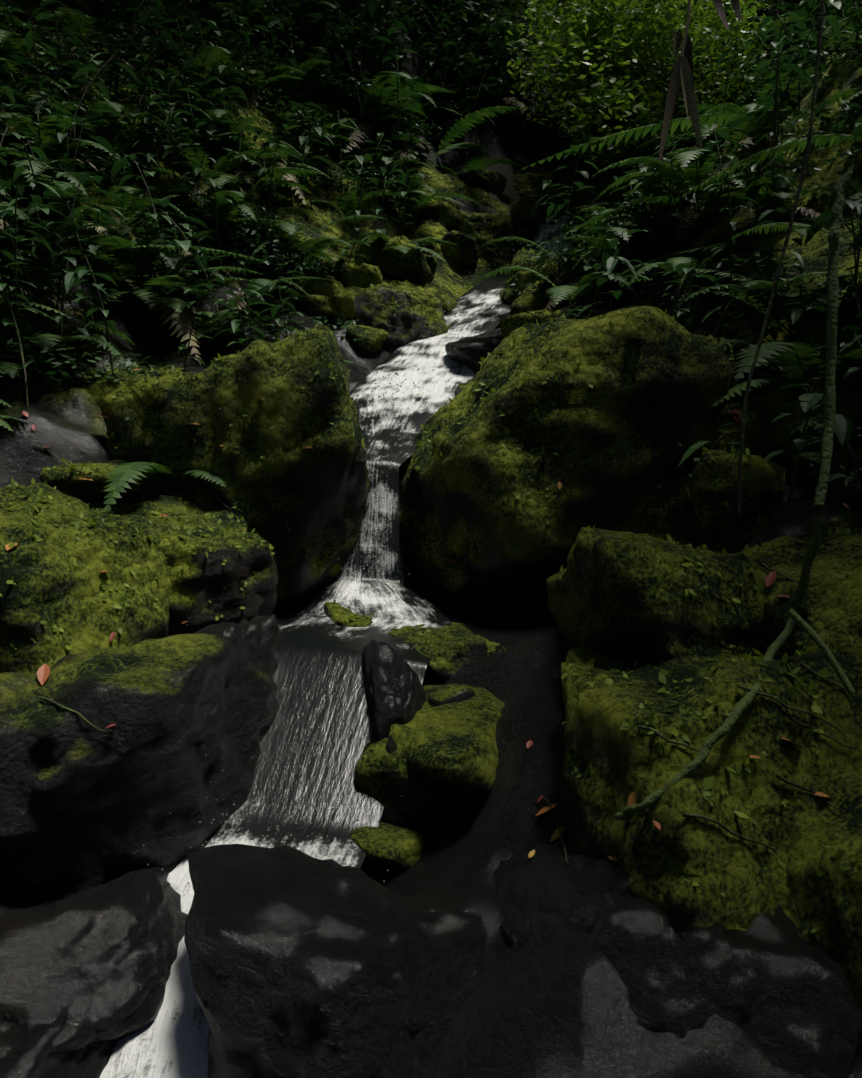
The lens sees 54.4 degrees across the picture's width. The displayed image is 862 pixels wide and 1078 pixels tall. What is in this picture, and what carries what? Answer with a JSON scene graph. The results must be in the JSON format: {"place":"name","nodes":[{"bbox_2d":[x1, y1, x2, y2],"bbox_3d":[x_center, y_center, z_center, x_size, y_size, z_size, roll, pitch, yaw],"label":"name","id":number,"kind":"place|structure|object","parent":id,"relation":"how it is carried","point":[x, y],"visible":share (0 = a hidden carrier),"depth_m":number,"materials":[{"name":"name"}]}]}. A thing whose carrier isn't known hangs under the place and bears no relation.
{"place":"outdoors","nodes":[
{"label":"outdoors","id":0,"kind":"place"},
{"bbox_2d":[100,216,579,1077],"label":"stream water","id":1,"kind":"structure","parent":0,"point":[316,740],"depth_m":4.48,"materials":[{"name":"white liquid"}]},
{"bbox_2d":[143,238,572,922],"bbox_3d":[0.157,-1.156,7.255,1.860,4.248,9.904,3,12,12],"label":"water spray","id":2,"kind":"object","parent":1,"relation":"on","point":[373,556],"visible":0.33,"depth_m":5.77,"materials":[{"name":"white liquid"}]},
{"bbox_2d":[0,0,861,1077],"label":"terrain","id":3,"kind":"structure","parent":0,"point":[558,1006],"depth_m":5.54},
{"bbox_2d":[0,963,116,1077],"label":"rock","id":4,"kind":"object","parent":3,"relation":"on","point":[24,1054],"visible":0.25,"depth_m":2.62,"materials":[{"name":"grey stone"}]},
{"bbox_2d":[0,482,171,673],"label":"rock","id":5,"kind":"object","parent":3,"relation":"on","point":[59,590],"visible":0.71,"depth_m":4.01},
{"bbox_2d":[0,866,187,1059],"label":"rock","id":6,"kind":"object","parent":3,"relation":"on","point":[123,935],"visible":0.79,"depth_m":2.91,"materials":[{"name":"grey stone"}]},
{"bbox_2d":[39,459,153,504],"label":"rock","id":7,"kind":"object","parent":3,"relation":"on","point":[62,478],"visible":0.17,"depth_m":5.16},
{"bbox_2d":[85,367,183,406],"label":"rock","id":8,"kind":"object","parent":3,"relation":"on","point":[102,388],"visible":0.08,"depth_m":5.84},
{"bbox_2d":[0,634,278,905],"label":"rock","id":9,"kind":"object","parent":3,"relation":"on","point":[83,804],"visible":0.69,"depth_m":3.42,"materials":[{"name":"grey stone"}]},
{"bbox_2d":[88,495,278,635],"bbox_3d":[-1.666,0.316,5.186,1.519,1.141,1.364,0,12,2],"label":"rock","id":10,"kind":"object","parent":3,"relation":"on","point":[202,579],"visible":0.4,"depth_m":4.78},
{"bbox_2d":[212,330,256,356],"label":"stone","id":11,"kind":"object","parent":3,"relation":"on","point":[223,340],"visible":0.19,"depth_m":7.05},
{"bbox_2d":[101,324,369,618],"bbox_3d":[-1.290,-0.237,6.095,1.730,2.518,1.694,0,12,2],"label":"rock","id":12,"kind":"object","parent":3,"relation":"on","point":[315,492],"visible":0.67,"depth_m":5.34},
{"bbox_2d":[193,614,280,679],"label":"rock","id":13,"kind":"object","parent":3,"relation":"on","point":[257,637],"visible":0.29,"depth_m":4.47,"materials":[{"name":"grey stone"}]},
{"bbox_2d":[291,294,335,315],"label":"stone","id":14,"kind":"object","parent":3,"relation":"on","point":[319,304],"visible":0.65,"depth_m":8.18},
{"bbox_2d":[293,275,344,296],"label":"stone","id":15,"kind":"object","parent":3,"relation":"on","point":[332,285],"visible":0.38,"depth_m":8.28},
{"bbox_2d":[184,844,486,1077],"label":"rock","id":16,"kind":"object","parent":3,"relation":"on","point":[303,965],"visible":0.92,"depth_m":2.67,"materials":[{"name":"grey stone"}]},
{"bbox_2d":[329,291,355,324],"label":"stone","id":17,"kind":"object","parent":3,"relation":"on","point":[344,305],"visible":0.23,"depth_m":8.28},
{"bbox_2d":[324,602,372,626],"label":"rock","id":18,"kind":"object","parent":3,"relation":"on","point":[343,621],"visible":0.15,"depth_m":5.19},
{"bbox_2d":[320,258,382,287],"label":"stone","id":19,"kind":"object","parent":3,"relation":"on","point":[359,274],"visible":0.4,"depth_m":8.60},
{"bbox_2d":[346,325,388,353],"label":"stone","id":20,"kind":"object","parent":3,"relation":"on","point":[374,340],"visible":0.71,"depth_m":8.17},
{"bbox_2d":[354,239,405,271],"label":"stone","id":21,"kind":"object","parent":3,"relation":"on","point":[375,255],"visible":0.27,"depth_m":9.04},
{"bbox_2d":[349,821,424,873],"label":"stone","id":22,"kind":"object","parent":3,"relation":"on","point":[391,848],"visible":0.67,"depth_m":3.64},
{"bbox_2d":[328,280,447,353],"bbox_3d":[-0.437,-2.116,8.879,1.266,1.253,1.131,0,12,2],"label":"dark rock","id":23,"kind":"object","parent":3,"relation":"on","point":[399,322],"visible":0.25,"depth_m":8.44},
{"bbox_2d":[362,640,426,741],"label":"rock","id":24,"kind":"object","parent":3,"relation":"on","point":[395,691],"visible":0.27,"depth_m":4.16,"materials":[{"name":"grey stone"}]},
{"bbox_2d":[353,738,436,827],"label":"stone","id":25,"kind":"object","parent":3,"relation":"on","point":[397,790],"visible":0.58,"depth_m":3.84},
{"bbox_2d":[381,242,419,282],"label":"stone","id":26,"kind":"object","parent":3,"relation":"on","point":[393,259],"visible":0.33,"depth_m":9.02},
{"bbox_2d":[389,236,426,285],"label":"rock","id":27,"kind":"object","parent":3,"relation":"on","point":[405,238],"visible":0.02,"depth_m":9.62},
{"bbox_2d":[395,242,433,283],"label":"stone","id":28,"kind":"object","parent":3,"relation":"on","point":[408,265],"visible":0.33,"depth_m":9.14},
{"bbox_2d":[386,735,451,805],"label":"stone","id":29,"kind":"object","parent":3,"relation":"on","point":[391,745],"visible":0.06,"depth_m":3.90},
{"bbox_2d":[412,238,433,253],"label":"stone","id":30,"kind":"object","parent":3,"relation":"on","point":[430,246],"visible":0.25,"depth_m":10.21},
{"bbox_2d":[0,0,860,491],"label":"dead fern fronds","id":31,"kind":"object","parent":3,"relation":"on","point":[746,326],"visible":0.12,"depth_m":7.63,"materials":[{"name":"plant"}]},
{"bbox_2d":[424,254,436,268],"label":"stone","id":32,"kind":"object","parent":3,"relation":"on","point":[431,261],"visible":0.31,"depth_m":9.89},
{"bbox_2d":[0,0,861,545],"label":"ferns","id":33,"kind":"object","parent":3,"relation":"on","point":[788,356],"visible":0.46,"depth_m":7.90,"materials":[{"name":"green plant"}]},
{"bbox_2d":[0,0,861,496],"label":"shrubs","id":34,"kind":"object","parent":3,"relation":"on","point":[806,402],"visible":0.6,"depth_m":7.73,"materials":[{"name":"green plant"}]},
{"bbox_2d":[0,0,861,493],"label":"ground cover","id":35,"kind":"object","parent":3,"relation":"on","point":[330,168],"visible":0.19,"depth_m":8.00,"materials":[{"name":"green plant"}]},
{"bbox_2d":[0,0,861,504],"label":"shrub stems","id":36,"kind":"object","parent":3,"relation":"on","point":[70,232],"visible":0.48,"depth_m":7.40,"materials":[{"name":"green plant"}]},
{"bbox_2d":[0,170,861,946],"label":"moss sprigs","id":37,"kind":"object","parent":3,"relation":"on","point":[708,782],"visible":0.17,"depth_m":4.16,"materials":[{"name":"green plant"}]},
{"bbox_2d":[387,626,488,643],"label":"rock","id":38,"kind":"object","parent":3,"relation":"on","point":[410,634],"visible":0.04,"depth_m":4.95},
{"bbox_2d":[419,201,460,230],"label":"stone","id":39,"kind":"object","parent":3,"relation":"on","point":[447,215],"visible":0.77,"depth_m":10.79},
{"bbox_2d":[415,622,464,627],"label":"stone","id":40,"kind":"object","parent":3,"relation":"on","point":[453,623],"visible":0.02,"depth_m":5.26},
{"bbox_2d":[432,286,456,313],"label":"stone","id":41,"kind":"object","parent":3,"relation":"on","point":[445,297],"visible":0.33,"depth_m":9.21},
{"bbox_2d":[388,685,504,804],"bbox_3d":[0.073,1.040,4.071,0.697,0.424,0.871,0,12,2],"label":"stone","id":42,"kind":"object","parent":3,"relation":"on","point":[450,750],"visible":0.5,"depth_m":3.81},
{"bbox_2d":[428,683,475,706],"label":"stone","id":43,"kind":"object","parent":42,"relation":"on","point":[445,694],"visible":0.35,"depth_m":4.22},
{"bbox_2d":[415,625,487,680],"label":"stone","id":44,"kind":"object","parent":3,"relation":"on","point":[449,651],"visible":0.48,"depth_m":4.69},
{"bbox_2d":[441,230,478,269],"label":"stone","id":45,"kind":"object","parent":3,"relation":"on","point":[464,254],"visible":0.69,"depth_m":10.55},
{"bbox_2d":[455,383,466,394],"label":"stone","id":46,"kind":"object","parent":3,"relation":"on","point":[459,388],"visible":0.02,"depth_m":7.12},
{"bbox_2d":[445,328,504,373],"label":"dark rock","id":47,"kind":"object","parent":3,"relation":"on","point":[469,352],"visible":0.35,"depth_m":7.56,"materials":[{"name":"grey stone"}]},
{"bbox_2d":[458,211,514,262],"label":"rock","id":48,"kind":"object","parent":3,"relation":"on","point":[486,228],"visible":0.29,"depth_m":11.10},
{"bbox_2d":[422,596,555,652],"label":"pool water","id":49,"kind":"structure","parent":3,"relation":"on","point":[510,623],"depth_m":5.42,"materials":[{"name":"black liquid"}]},
{"bbox_2d":[486,642,499,655],"bbox_3d":[0.527,0.839,4.928,0.811,0.467,0.621,0,12,2],"label":"moss","id":50,"kind":"object","parent":3,"relation":"on","point":[488,644],"depth_m":4.90,"materials":[{"name":"green plant"}]},
{"bbox_2d":[489,262,500,269],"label":"stone","id":51,"kind":"object","parent":3,"relation":"on","point":[495,265],"visible":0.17,"depth_m":11.00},
{"bbox_2d":[489,258,511,272],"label":"stone","id":52,"kind":"object","parent":3,"relation":"on","point":[504,262],"visible":0.19,"depth_m":11.01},
{"bbox_2d":[500,309,561,337],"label":"stone","id":53,"kind":"object","parent":3,"relation":"on","point":[509,324],"visible":0.35,"depth_m":7.39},
{"bbox_2d":[510,194,553,226],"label":"stone","id":54,"kind":"object","parent":3,"relation":"on","point":[522,208],"visible":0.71,"depth_m":11.38,"materials":[{"name":"black stone"}]},
{"bbox_2d":[510,275,556,313],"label":"stone","id":55,"kind":"object","parent":3,"relation":"on","point":[525,301],"visible":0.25,"depth_m":8.55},
{"bbox_2d":[260,0,825,513],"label":"thin liana stems","id":56,"kind":"object","parent":3,"relation":"on","point":[820,24],"visible":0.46,"depth_m":3.75,"materials":[{"name":"brown plant"}]},
{"bbox_2d":[500,250,587,314],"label":"mossy rock","id":57,"kind":"object","parent":3,"relation":"on","point":[528,262],"visible":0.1,"depth_m":9.11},
{"bbox_2d":[493,836,632,951],"bbox_3d":[0.412,1.506,3.152,0.649,0.991,0.861,-2,12,-11],"label":"rock","id":58,"kind":"object","parent":3,"relation":"on","point":[544,891],"visible":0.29,"depth_m":2.93,"materials":[{"name":"grey stone"}]},
{"bbox_2d":[399,305,735,604],"bbox_3d":[0.673,-0.355,6.062,2.530,2.506,2.058,0,12,2],"label":"rock","id":59,"kind":"object","parent":3,"relation":"on","point":[659,404],"visible":0.69,"depth_m":5.19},
{"bbox_2d":[577,235,598,246],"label":"stone","id":60,"kind":"object","parent":3,"relation":"on","point":[579,244],"visible":0.1,"depth_m":9.96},
{"bbox_2d":[579,220,619,235],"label":"stone","id":61,"kind":"object","parent":3,"relation":"on","point":[583,231],"visible":0.02,"depth_m":10.21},
{"bbox_2d":[574,205,640,221],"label":"stone","id":62,"kind":"object","parent":3,"relation":"on","point":[578,209],"visible":0.02,"depth_m":10.18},
{"bbox_2d":[505,0,776,164],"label":"sunlit bushes","id":63,"kind":"object","parent":3,"relation":"on","point":[625,60],"visible":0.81,"depth_m":10.70,"materials":[{"name":"green plant"}]},
{"bbox_2d":[546,527,770,664],"bbox_3d":[1.309,0.496,4.359,1.366,1.276,1.616,0,12,2],"label":"rock","id":64,"kind":"object","parent":3,"relation":"on","point":[603,573],"visible":0.48,"depth_m":3.68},
{"bbox_2d":[658,0,741,160],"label":"hanging dry leaves","id":65,"kind":"object","parent":3,"relation":"on","point":[682,72],"visible":1,"depth_m":2.78,"materials":[{"name":"brown plant"}]},
{"bbox_2d":[560,646,861,930],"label":"rock","id":66,"kind":"object","parent":3,"relation":"on","point":[622,765],"visible":0.48,"depth_m":2.87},
{"bbox_2d":[615,166,854,819],"bbox_3d":[1.272,-0.205,2.880,1.375,2.266,0.498,-11,16,-42],"label":"fallen branch","id":67,"kind":"object","parent":66,"relation":"on","point":[746,700],"visible":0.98,"depth_m":3.14,"materials":[{"name":"brown wood"}]},
{"bbox_2d":[580,892,861,1077],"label":"rock","id":68,"kind":"object","parent":3,"relation":"on","point":[777,988],"visible":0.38,"depth_m":2.47,"materials":[{"name":"grey stone"}]},
{"bbox_2d":[685,450,785,553],"bbox_3d":[1.784,-0.148,4.927,0.545,0.811,1.007,4,13,17],"label":"rock","id":69,"kind":"object","parent":3,"relation":"on","point":[729,529],"visible":0.58,"depth_m":4.53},
{"bbox_2d":[740,524,861,659],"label":"rock","id":70,"kind":"object","parent":3,"relation":"on","point":[830,610],"visible":0.33,"depth_m":3.60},
{"bbox_2d":[786,763,861,1046],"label":"rock","id":71,"kind":"object","parent":3,"relation":"on","point":[827,906],"visible":0.25,"depth_m":2.64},
{"bbox_2d":[5,309,857,862],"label":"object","id":72,"kind":"object","parent":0,"point":[638,726],"depth_m":3.28,"materials":[{"name":"brown plant"}]},
{"bbox_2d":[187,0,833,221],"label":"hillside ground","id":73,"kind":"structure","parent":0,"point":[523,146],"depth_m":13.15,"materials":[{"name":"soil"}]},
{"bbox_2d":[287,0,656,119],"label":"bushes","id":74,"kind":"object","parent":73,"relation":"on","point":[440,49],"visible":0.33,"depth_m":12.45,"materials":[{"name":"green plant"}]},
{"bbox_2d":[456,169,506,194],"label":"stone","id":75,"kind":"object","parent":73,"relation":"on","point":[494,182],"visible":0.75,"depth_m":11.84,"materials":[{"name":"black stone"}]},
{"bbox_2d":[497,193,509,204],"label":"stone","id":76,"kind":"object","parent":73,"relation":"on","point":[504,198],"visible":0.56,"depth_m":11.93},
{"bbox_2d":[513,172,588,207],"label":"rock","id":77,"kind":"object","parent":73,"relation":"on","point":[525,182],"visible":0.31,"depth_m":12.47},
{"bbox_2d":[572,148,603,175],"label":"stone","id":78,"kind":"object","parent":73,"relation":"on","point":[583,158],"visible":0.08,"depth_m":12.43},
{"bbox_2d":[586,164,634,197],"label":"stone","id":79,"kind":"object","parent":73,"relation":"on","point":[596,180],"visible":0.29,"depth_m":11.94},
{"bbox_2d":[590,143,632,168],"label":"stone","id":80,"kind":"object","parent":73,"relation":"on","point":[600,159],"visible":0.15,"depth_m":11.96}
]}

